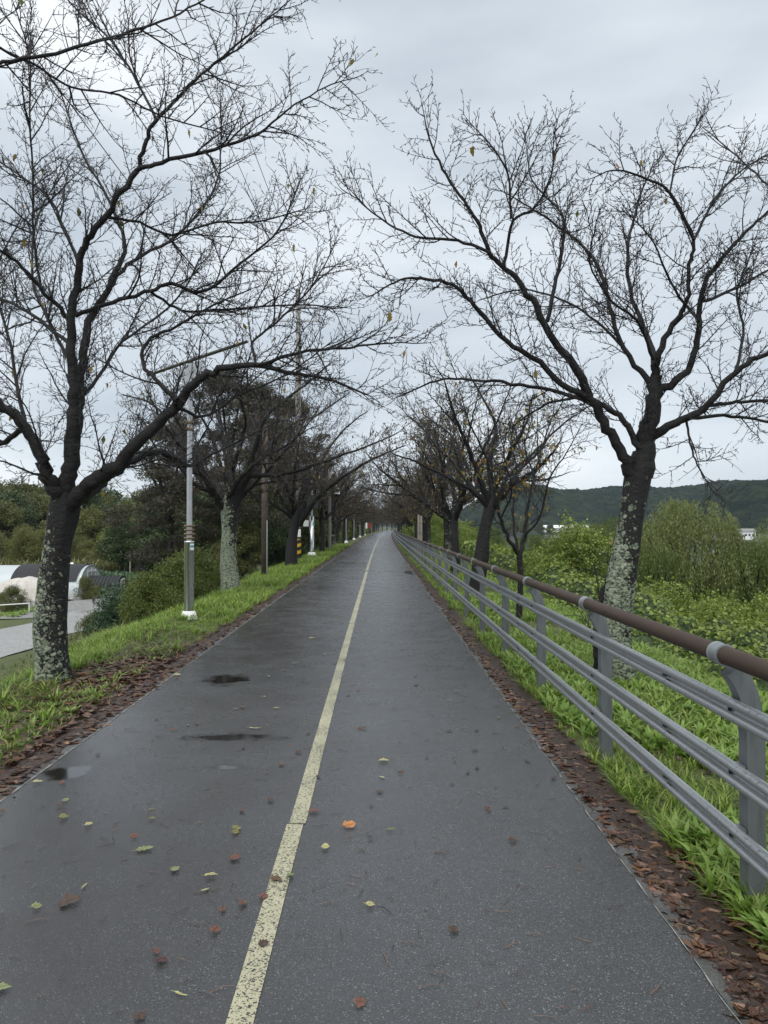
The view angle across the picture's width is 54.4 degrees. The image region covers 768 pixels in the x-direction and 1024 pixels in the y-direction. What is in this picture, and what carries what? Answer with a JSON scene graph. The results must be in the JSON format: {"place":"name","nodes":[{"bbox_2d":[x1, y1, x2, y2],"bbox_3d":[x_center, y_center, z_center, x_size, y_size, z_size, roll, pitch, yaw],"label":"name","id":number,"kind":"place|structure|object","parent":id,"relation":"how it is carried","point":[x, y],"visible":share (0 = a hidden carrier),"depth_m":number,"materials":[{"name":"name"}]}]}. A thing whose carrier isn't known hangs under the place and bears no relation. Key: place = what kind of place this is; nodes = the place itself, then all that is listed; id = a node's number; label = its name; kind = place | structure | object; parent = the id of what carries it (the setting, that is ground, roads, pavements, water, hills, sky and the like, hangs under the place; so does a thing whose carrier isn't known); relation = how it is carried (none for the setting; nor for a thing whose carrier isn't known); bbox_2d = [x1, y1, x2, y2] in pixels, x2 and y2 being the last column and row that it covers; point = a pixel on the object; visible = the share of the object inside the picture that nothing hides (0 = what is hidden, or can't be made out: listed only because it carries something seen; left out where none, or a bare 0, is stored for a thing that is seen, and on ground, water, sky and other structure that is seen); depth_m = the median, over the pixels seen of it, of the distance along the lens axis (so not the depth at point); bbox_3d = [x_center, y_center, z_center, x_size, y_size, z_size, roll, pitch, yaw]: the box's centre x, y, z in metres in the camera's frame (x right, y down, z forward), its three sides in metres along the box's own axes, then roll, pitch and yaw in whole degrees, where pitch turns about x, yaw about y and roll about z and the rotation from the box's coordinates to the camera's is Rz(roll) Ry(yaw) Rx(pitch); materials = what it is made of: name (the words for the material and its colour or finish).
{"place":"outdoors","nodes":[
{"label":"outdoors","id":0,"kind":"place"},
{"bbox_2d":[0,607,100,657],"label":"farm road","id":1,"kind":"structure","parent":0,"point":[14,639],"depth_m":30.87,"materials":[{"name":"concrete"}]},
{"bbox_2d":[0,596,111,618],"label":"farm yard","id":2,"kind":"structure","parent":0,"point":[78,604],"depth_m":42.57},
{"bbox_2d":[0,576,71,600],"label":"tarp heap","id":3,"kind":"object","parent":2,"relation":"on","point":[28,584],"visible":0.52,"depth_m":45.53,"materials":[{"name":"fabric"}]},
{"bbox_2d":[0,531,739,1023],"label":"path","id":4,"kind":"structure","parent":0,"point":[560,901],"depth_m":3.59,"materials":[{"name":"grey asphalt"}]},
{"bbox_2d":[57,893,80,906],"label":"fallen leaf","id":5,"kind":"object","parent":4,"relation":"on","point":[67,899],"visible":1,"depth_m":3.15,"materials":[{"name":"brown plant"}]},
{"bbox_2d":[226,824,302,1023],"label":"line","id":6,"kind":"object","parent":4,"relation":"on","point":[244,1004],"visible":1,"depth_m":2.88,"materials":[{"name":"yellow paint"}]},
{"bbox_2d":[289,571,367,822],"bbox_3d":[-0.533,1.862,14.974,0.096,0.001,22.000,0,-1,0],"label":"line","id":7,"kind":"object","parent":4,"relation":"on","point":[302,803],"visible":1,"depth_m":5.56,"materials":[{"name":"yellow paint"}]},
{"bbox_2d":[0,556,664,1017],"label":"twig litter","id":8,"kind":"object","parent":4,"relation":"on","point":[358,850],"visible":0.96,"depth_m":3.42,"materials":[{"name":"brown plant"}]},
{"bbox_2d":[399,552,741,1023],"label":"path joint","id":9,"kind":"object","parent":4,"relation":"on","point":[621,860],"visible":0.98,"depth_m":3.31,"materials":[{"name":"grey concrete"}]},
{"bbox_2d":[0,527,767,1023],"bbox_3d":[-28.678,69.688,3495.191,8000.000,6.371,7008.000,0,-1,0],"label":"ground","id":10,"kind":"structure","parent":0,"point":[14,657],"depth_m":6.35,"materials":[{"name":"brown soil"}]},
{"bbox_2d":[0,497,32,556],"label":"leafy tree","id":11,"kind":"object","parent":10,"relation":"on","point":[9,511],"visible":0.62,"depth_m":91.62,"materials":[{"name":"green plant"}]},
{"bbox_2d":[0,584,32,612],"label":"shrub","id":12,"kind":"object","parent":10,"relation":"on","point":[13,592],"visible":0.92,"depth_m":39.85,"materials":[{"name":"green plant"}]},
{"bbox_2d":[0,605,33,616],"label":"ground cover","id":13,"kind":"object","parent":10,"relation":"on","point":[14,613],"visible":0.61,"depth_m":38.57,"materials":[{"name":"green plant"}]},
{"bbox_2d":[2,475,37,497],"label":"leafy tree","id":14,"kind":"object","parent":10,"relation":"on","point":[20,485],"visible":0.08,"depth_m":120.32,"materials":[{"name":"green plant"}]},
{"bbox_2d":[0,524,42,563],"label":"shrub","id":15,"kind":"object","parent":10,"relation":"on","point":[25,536],"visible":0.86,"depth_m":79.54,"materials":[{"name":"green plant"}]},
{"bbox_2d":[0,487,42,530],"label":"leafy tree","id":16,"kind":"object","parent":10,"relation":"on","point":[20,500],"visible":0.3,"depth_m":101.40,"materials":[{"name":"green plant"}]},
{"bbox_2d":[24,488,50,531],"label":"leafy tree","id":17,"kind":"object","parent":10,"relation":"on","point":[42,502],"visible":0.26,"depth_m":112.25,"materials":[{"name":"green plant"}]},
{"bbox_2d":[0,564,101,596],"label":"hoop greenhouse","id":18,"kind":"object","parent":10,"relation":"on","point":[8,572],"visible":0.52,"depth_m":50.38,"materials":[{"name":"white plastic"}]},
{"bbox_2d":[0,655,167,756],"bbox_3d":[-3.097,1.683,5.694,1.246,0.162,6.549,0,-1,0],"label":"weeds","id":19,"kind":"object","parent":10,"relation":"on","point":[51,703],"visible":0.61,"depth_m":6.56,"materials":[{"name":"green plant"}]},
{"bbox_2d":[69,608,99,642],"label":"shrub","id":20,"kind":"object","parent":10,"relation":"on","point":[81,625],"visible":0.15,"depth_m":23.22,"materials":[{"name":"green plant"}]},
{"bbox_2d":[73,573,96,599],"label":"shrub","id":21,"kind":"object","parent":10,"relation":"on","point":[84,584],"visible":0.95,"depth_m":47.94,"materials":[{"name":"green plant"}]},
{"bbox_2d":[71,537,99,560],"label":"shrub","id":22,"kind":"object","parent":10,"relation":"on","point":[84,547],"visible":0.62,"depth_m":83.62,"materials":[{"name":"green plant"}]},
{"bbox_2d":[71,504,108,554],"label":"leafy tree","id":23,"kind":"object","parent":10,"relation":"on","point":[91,527],"visible":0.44,"depth_m":88.89,"materials":[{"name":"green plant"}]},
{"bbox_2d":[77,484,116,547],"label":"leafy tree","id":24,"kind":"object","parent":10,"relation":"on","point":[95,500],"visible":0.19,"depth_m":107.99,"materials":[{"name":"green plant"}]},
{"bbox_2d":[81,579,133,638],"bbox_3d":[-7.966,3.138,22.259,1.924,2.375,1.973,0,-1,0],"label":"pine shrub","id":25,"kind":"object","parent":10,"relation":"on","point":[108,615],"visible":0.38,"depth_m":21.82,"materials":[{"name":"green plant"}]},
{"bbox_2d":[88,575,127,593],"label":"hoop tunnel","id":26,"kind":"structure","parent":10,"relation":"on","point":[98,580],"depth_m":50.75,"materials":[{"name":"white paint"}]},
{"bbox_2d":[0,555,219,571],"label":"straw grass","id":27,"kind":"structure","parent":10,"relation":"on","point":[107,567],"depth_m":75.79,"materials":[{"name":"green plant"}]},
{"bbox_2d":[0,616,233,762],"bbox_3d":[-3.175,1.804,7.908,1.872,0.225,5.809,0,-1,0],"label":"leaf litter","id":28,"kind":"object","parent":10,"relation":"on","point":[127,683],"visible":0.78,"depth_m":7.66,"materials":[{"name":"brown plant"}]},
{"bbox_2d":[95,516,140,570],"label":"leafy tree","id":29,"kind":"object","parent":10,"relation":"on","point":[123,539],"visible":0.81,"depth_m":71.73,"materials":[{"name":"green plant"}]},
{"bbox_2d":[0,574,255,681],"bbox_3d":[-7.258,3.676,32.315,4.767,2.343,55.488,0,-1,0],"label":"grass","id":30,"kind":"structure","parent":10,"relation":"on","point":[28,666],"depth_m":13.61,"materials":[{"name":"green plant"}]},
{"bbox_2d":[0,0,265,156],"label":"cherry tree","id":31,"kind":"object","parent":10,"relation":"on","point":[27,57],"visible":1,"depth_m":4.02,"materials":[{"name":"black plant"}]},
{"bbox_2d":[115,572,171,624],"bbox_3d":[-6.150,2.481,19.460,1.743,1.853,1.932,1,-1,-30],"label":"shrub","id":32,"kind":"object","parent":10,"relation":"on","point":[132,617],"visible":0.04,"depth_m":19.08,"materials":[{"name":"green plant"}]},
{"bbox_2d":[131,501,163,551],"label":"leafy tree","id":33,"kind":"object","parent":10,"relation":"on","point":[146,533],"visible":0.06,"depth_m":78.47,"materials":[{"name":"green plant"}]},
{"bbox_2d":[113,567,183,622],"bbox_3d":[-5.111,2.027,16.571,1.525,1.622,1.690,1,-1,-34],"label":"shrub","id":34,"kind":"object","parent":10,"relation":"on","point":[156,596],"visible":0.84,"depth_m":16.37,"materials":[{"name":"green plant"}]},
{"bbox_2d":[99,425,221,563],"bbox_3d":[-10.967,0.606,37.910,6.498,10.232,7.872,0,-1,-25],"label":"pine tree","id":35,"kind":"object","parent":10,"relation":"on","point":[212,521],"visible":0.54,"depth_m":37.03,"materials":[{"name":"green plant"}]},
{"bbox_2d":[136,514,194,569],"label":"leafy tree","id":36,"kind":"object","parent":10,"relation":"on","point":[155,533],"visible":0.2,"depth_m":69.51,"materials":[{"name":"green plant"}]},
{"bbox_2d":[127,550,213,610],"bbox_3d":[-5.211,1.925,18.243,1.917,2.039,2.125,0,-1,7],"label":"shrub","id":37,"kind":"object","parent":10,"relation":"on","point":[174,567],"visible":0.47,"depth_m":18.05,"materials":[{"name":"green plant"}]},
{"bbox_2d":[0,542,349,764],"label":"grass","id":38,"kind":"structure","parent":10,"relation":"on","point":[209,605],"depth_m":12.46,"materials":[{"name":"green plant"}]},
{"bbox_2d":[99,568,258,582],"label":"crop rows","id":39,"kind":"object","parent":10,"relation":"on","point":[118,573],"visible":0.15,"depth_m":66.33,"materials":[{"name":"green plant"}]},
{"bbox_2d":[0,536,368,800],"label":"path edge strip","id":40,"kind":"object","parent":10,"relation":"on","point":[66,748],"visible":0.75,"depth_m":6.12,"materials":[{"name":"concrete"}]},
{"bbox_2d":[0,534,372,800],"bbox_3d":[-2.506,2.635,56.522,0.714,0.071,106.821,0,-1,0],"label":"leaf litter","id":41,"kind":"object","parent":10,"relation":"on","point":[9,789],"visible":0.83,"depth_m":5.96,"materials":[{"name":"brown plant"}]},
{"bbox_2d":[163,543,220,606],"bbox_3d":[-5.003,1.914,20.024,2.294,2.201,2.070,1,-1,-33],"label":"shrub","id":42,"kind":"object","parent":10,"relation":"on","point":[202,562],"visible":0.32,"depth_m":19.89,"materials":[{"name":"green plant"}]},
{"bbox_2d":[147,340,247,619],"bbox_3d":[-3.227,-0.498,12.885,1.737,4.934,0.340,0,-1,0],"label":"street lamp","id":43,"kind":"object","parent":10,"relation":"on","point":[189,576],"visible":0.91,"depth_m":12.84,"materials":[{"name":"metal"}]},
{"bbox_2d":[178,491,220,554],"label":"leafy tree","id":44,"kind":"object","parent":10,"relation":"on","point":[196,521],"visible":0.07,"depth_m":75.40,"materials":[{"name":"green plant"}]},
{"bbox_2d":[203,509,238,565],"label":"leafy tree","id":45,"kind":"object","parent":10,"relation":"on","point":[208,545],"visible":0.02,"depth_m":70.86,"materials":[{"name":"green plant"}]},
{"bbox_2d":[151,370,316,529],"bbox_3d":[-7.284,-1.395,36.344,8.100,11.208,7.134,-1,-1,35],"label":"pine tree","id":46,"kind":"object","parent":10,"relation":"on","point":[247,511],"visible":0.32,"depth_m":35.06,"materials":[{"name":"green plant"}]},
{"bbox_2d":[0,0,470,684],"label":"cherry tree","id":47,"kind":"object","parent":10,"relation":"on","point":[66,494],"visible":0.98,"depth_m":7.58,"materials":[{"name":"brown plant"}]},
{"bbox_2d":[210,518,272,578],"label":"leafy tree","id":48,"kind":"object","parent":10,"relation":"on","point":[247,536],"visible":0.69,"depth_m":34.86,"materials":[{"name":"green plant"}]},
{"bbox_2d":[107,327,413,592],"bbox_3d":[-3.479,-0.899,19.442,6.958,6.199,6.811,0,-1,-15],"label":"cherry tree","id":49,"kind":"object","parent":10,"relation":"on","point":[229,503],"visible":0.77,"depth_m":18.43,"materials":[{"name":"brown plant"}]},
{"bbox_2d":[261,425,267,574],"bbox_3d":[-3.877,-0.229,24.277,0.210,5.200,0.210,0,-1,0],"label":"utility pole","id":50,"kind":"object","parent":10,"relation":"on","point":[264,543],"visible":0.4,"depth_m":24.18,"materials":[{"name":"concrete"}]},
{"bbox_2d":[248,511,288,566],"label":"bush","id":51,"kind":"object","parent":10,"relation":"on","point":[276,538],"visible":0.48,"depth_m":38.96,"materials":[{"name":"green plant"}]},
{"bbox_2d":[241,480,317,559],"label":"leafy tree","id":52,"kind":"object","parent":10,"relation":"on","point":[305,529],"visible":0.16,"depth_m":43.11,"materials":[{"name":"green plant"}]},
{"bbox_2d":[216,396,343,551],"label":"pine tree","id":53,"kind":"object","parent":10,"relation":"on","point":[309,438],"visible":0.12,"depth_m":43.45,"materials":[{"name":"green plant"}]},
{"bbox_2d":[279,288,320,558],"bbox_3d":[-3.797,-3.802,33.834,1.900,12.700,0.336,0,-1,0],"label":"utility pole","id":54,"kind":"object","parent":10,"relation":"on","point":[299,530],"visible":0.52,"depth_m":33.77,"materials":[{"name":"grey concrete"}]},
{"bbox_2d":[0,8,295,390],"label":"power line","id":55,"kind":"object","parent":54,"relation":"attached to","point":[118,168],"visible":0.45,"depth_m":10.84,"materials":[{"name":"black metal"}]},
{"bbox_2d":[286,502,332,548],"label":"leafy tree","id":56,"kind":"object","parent":10,"relation":"on","point":[316,535],"visible":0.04,"depth_m":48.66,"materials":[{"name":"green plant"}]},
{"bbox_2d":[303,468,317,554],"bbox_3d":[-3.733,-0.082,38.129,0.740,5.020,0.700,0,-1,0],"label":"equipment pole","id":57,"kind":"object","parent":10,"relation":"on","point":[310,522],"visible":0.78,"depth_m":38.04,"materials":[{"name":"metal"}]},
{"bbox_2d":[222,390,410,564],"bbox_3d":[-2.927,-1.339,29.149,6.833,7.473,6.332,0,-1,-17],"label":"cherry tree","id":58,"kind":"object","parent":10,"relation":"on","point":[296,515],"visible":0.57,"depth_m":29.28,"materials":[{"name":"black plant"}]},
{"bbox_2d":[279,439,381,550],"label":"cherry tree","id":59,"kind":"object","parent":10,"relation":"on","point":[321,518],"visible":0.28,"depth_m":43.80,"materials":[{"name":"black plant"}]},
{"bbox_2d":[328,472,339,549],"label":"camera pole","id":60,"kind":"object","parent":10,"relation":"on","point":[329,520],"visible":0.46,"depth_m":46.38,"materials":[{"name":"grey metal"}]},
{"bbox_2d":[315,446,374,547],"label":"cherry tree","id":61,"kind":"object","parent":10,"relation":"on","point":[351,481],"visible":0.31,"depth_m":50.34,"materials":[{"name":"black plant"}]},
{"bbox_2d":[316,465,378,544],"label":"cherry tree","id":62,"kind":"object","parent":10,"relation":"on","point":[335,523],"visible":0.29,"depth_m":56.65,"materials":[{"name":"black plant"}]},
{"bbox_2d":[324,466,387,543],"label":"cherry tree","id":63,"kind":"object","parent":10,"relation":"on","point":[338,529],"visible":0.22,"depth_m":64.55,"materials":[{"name":"black plant"}]},
{"bbox_2d":[357,460,430,538],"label":"cherry tree","id":64,"kind":"object","parent":10,"relation":"on","point":[398,502],"visible":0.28,"depth_m":63.73,"materials":[{"name":"black plant"}]},
{"bbox_2d":[350,431,458,541],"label":"cherry tree","id":65,"kind":"object","parent":10,"relation":"on","point":[430,489],"visible":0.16,"depth_m":46.40,"materials":[{"name":"black plant"}]},
{"bbox_2d":[385,442,469,555],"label":"cherry tree","id":66,"kind":"object","parent":10,"relation":"on","point":[424,514],"visible":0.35,"depth_m":39.41,"materials":[{"name":"black plant"}]},
{"bbox_2d":[430,513,443,545],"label":"vine covered shrub","id":67,"kind":"object","parent":10,"relation":"on","point":[438,526],"visible":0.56,"depth_m":64.80,"materials":[{"name":"green plant"}]},
{"bbox_2d":[346,382,552,573],"bbox_3d":[2.390,-0.913,24.541,6.640,6.556,5.316,0,-1,19],"label":"cherry tree","id":68,"kind":"object","parent":10,"relation":"on","point":[451,518],"visible":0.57,"depth_m":24.19,"materials":[{"name":"black plant"}]},
{"bbox_2d":[431,519,478,546],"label":"vine covered shrub","id":69,"kind":"object","parent":10,"relation":"on","point":[441,539],"visible":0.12,"depth_m":52.75,"materials":[{"name":"green plant"}]},
{"bbox_2d":[397,397,564,559],"bbox_3d":[4.041,-1.195,33.167,6.821,7.428,7.597,-1,-1,36],"label":"cherry tree","id":70,"kind":"object","parent":10,"relation":"on","point":[446,544],"visible":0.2,"depth_m":32.81,"materials":[{"name":"black plant"}]},
{"bbox_2d":[377,348,597,591],"bbox_3d":[2.606,-0.857,18.211,5.656,6.108,6.328,0,-1,0],"label":"cherry tree","id":71,"kind":"object","parent":10,"relation":"on","point":[482,549],"visible":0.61,"depth_m":17.87,"materials":[{"name":"black plant"}]},
{"bbox_2d":[475,526,511,547],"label":"bush","id":72,"kind":"object","parent":10,"relation":"on","point":[497,538],"visible":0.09,"depth_m":51.47,"materials":[{"name":"green plant"}]},
{"bbox_2d":[435,371,601,618],"bbox_3d":[2.489,-0.229,12.453,2.331,4.378,2.805,-1,-1,37],"label":"cherry tree","id":73,"kind":"object","parent":10,"relation":"on","point":[519,554],"visible":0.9,"depth_m":12.51,"materials":[{"name":"black plant"}]},
{"bbox_2d":[508,545,544,576],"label":"vine covered shrub","id":74,"kind":"object","parent":10,"relation":"on","point":[526,558],"visible":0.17,"depth_m":25.94,"materials":[{"name":"green plant"}]},
{"bbox_2d":[510,533,555,563],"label":"willow tree","id":75,"kind":"object","parent":10,"relation":"on","point":[536,541],"visible":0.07,"depth_m":31.82,"materials":[{"name":"green plant"}]},
{"bbox_2d":[311,69,767,683],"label":"cherry tree","id":76,"kind":"object","parent":10,"relation":"on","point":[619,589],"visible":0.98,"depth_m":7.47,"materials":[{"name":"brown plant"}]},
{"bbox_2d":[523,509,615,580],"bbox_3d":[5.980,1.907,24.196,3.467,3.990,4.559,-1,-1,37],"label":"vine covered shrub","id":77,"kind":"object","parent":10,"relation":"on","point":[583,541],"visible":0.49,"depth_m":23.43,"materials":[{"name":"green plant"}]},
{"bbox_2d":[391,536,765,1023],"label":"path edge strip","id":78,"kind":"object","parent":10,"relation":"on","point":[716,979],"visible":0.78,"depth_m":3.46,"materials":[{"name":"concrete"}]},
{"bbox_2d":[392,528,767,907],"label":"railing","id":79,"kind":"object","parent":10,"relation":"on","point":[744,838],"visible":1,"depth_m":3.90,"materials":[{"name":"grey metal"}]},
{"bbox_2d":[392,534,767,1023],"bbox_3d":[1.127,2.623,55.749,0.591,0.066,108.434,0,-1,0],"label":"leaf litter","id":80,"kind":"object","parent":10,"relation":"on","point":[701,944],"visible":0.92,"depth_m":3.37,"materials":[{"name":"brown plant"}]},
{"bbox_2d":[398,544,767,956],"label":"grass","id":81,"kind":"structure","parent":10,"relation":"on","point":[629,789],"depth_m":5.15,"materials":[{"name":"green plant"}]},
{"bbox_2d":[431,539,767,691],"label":"vine thicket","id":82,"kind":"object","parent":10,"relation":"on","point":[752,638],"visible":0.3,"depth_m":12.48,"materials":[{"name":"green plant"}]},
{"bbox_2d":[594,515,675,580],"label":"willow tree","id":83,"kind":"object","parent":10,"relation":"on","point":[607,524],"visible":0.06,"depth_m":30.92,"materials":[{"name":"green plant"}]},
{"bbox_2d":[603,546,704,611],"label":"willow tree","id":84,"kind":"object","parent":10,"relation":"on","point":[653,567],"visible":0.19,"depth_m":25.00,"materials":[{"name":"green plant"}]},
{"bbox_2d":[643,572,713,619],"bbox_3d":[6.354,2.627,17.117,2.734,2.553,2.243,1,-1,-34],"label":"vine covered shrub","id":85,"kind":"object","parent":10,"relation":"on","point":[658,591],"visible":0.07,"depth_m":16.89,"materials":[{"name":"green plant"}]},
{"bbox_2d":[605,494,767,607],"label":"willow tree","id":86,"kind":"object","parent":10,"relation":"on","point":[695,535],"visible":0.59,"depth_m":25.79,"materials":[{"name":"green plant"}]},
{"bbox_2d":[681,588,755,628],"bbox_3d":[5.848,2.412,13.510,2.371,2.074,1.803,1,-1,-39],"label":"vine covered shrub","id":87,"kind":"object","parent":10,"relation":"on","point":[734,615],"visible":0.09,"depth_m":13.27,"materials":[{"name":"green plant"}]},
{"bbox_2d":[686,586,750,617],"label":"vine covered shrub","id":88,"kind":"object","parent":10,"relation":"on","point":[719,599],"visible":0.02,"depth_m":22.46,"materials":[{"name":"green plant"}]},
{"bbox_2d":[674,95,767,261],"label":"cherry tree","id":89,"kind":"object","parent":10,"relation":"on","point":[743,163],"visible":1,"depth_m":5.38,"materials":[{"name":"brown plant"}]},
{"bbox_2d":[676,538,767,611],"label":"willow tree","id":90,"kind":"object","parent":10,"relation":"on","point":[749,557],"visible":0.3,"depth_m":24.95,"materials":[{"name":"green plant"}]},
{"bbox_2d":[732,580,767,625],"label":"vine covered shrub","id":91,"kind":"object","parent":10,"relation":"on","point":[752,607],"visible":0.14,"depth_m":21.07,"materials":[{"name":"green plant"}]},
{"bbox_2d":[737,595,767,628],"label":"vine covered shrub","id":92,"kind":"object","parent":10,"relation":"on","point":[765,612],"visible":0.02,"depth_m":13.13,"materials":[{"name":"green plant"}]},
{"bbox_2d":[746,518,767,593],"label":"willow tree","id":93,"kind":"object","parent":10,"relation":"on","point":[761,539],"visible":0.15,"depth_m":26.70,"materials":[{"name":"green plant"}]},
{"bbox_2d":[0,0,767,507],"label":"sky","id":94,"kind":"structure","parent":0,"point":[634,60],"materials":[{"name":"grey"}]},
{"bbox_2d":[458,479,750,531],"bbox_3d":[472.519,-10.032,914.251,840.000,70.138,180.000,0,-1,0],"label":"hills","id":95,"kind":"structure","parent":0,"point":[604,503],"depth_m":888.66,"materials":[{"name":"green plant"}]},
{"bbox_2d":[492,532,763,573],"bbox_3d":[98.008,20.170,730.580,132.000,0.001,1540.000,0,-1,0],"label":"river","id":96,"kind":"structure","parent":0,"point":[518,534],"depth_m":423.73,"materials":[{"name":"liquid"}]},
{"bbox_2d":[673,479,767,533],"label":"hill","id":97,"kind":"structure","parent":0,"point":[751,496],"depth_m":636.60,"materials":[{"name":"green plant"}]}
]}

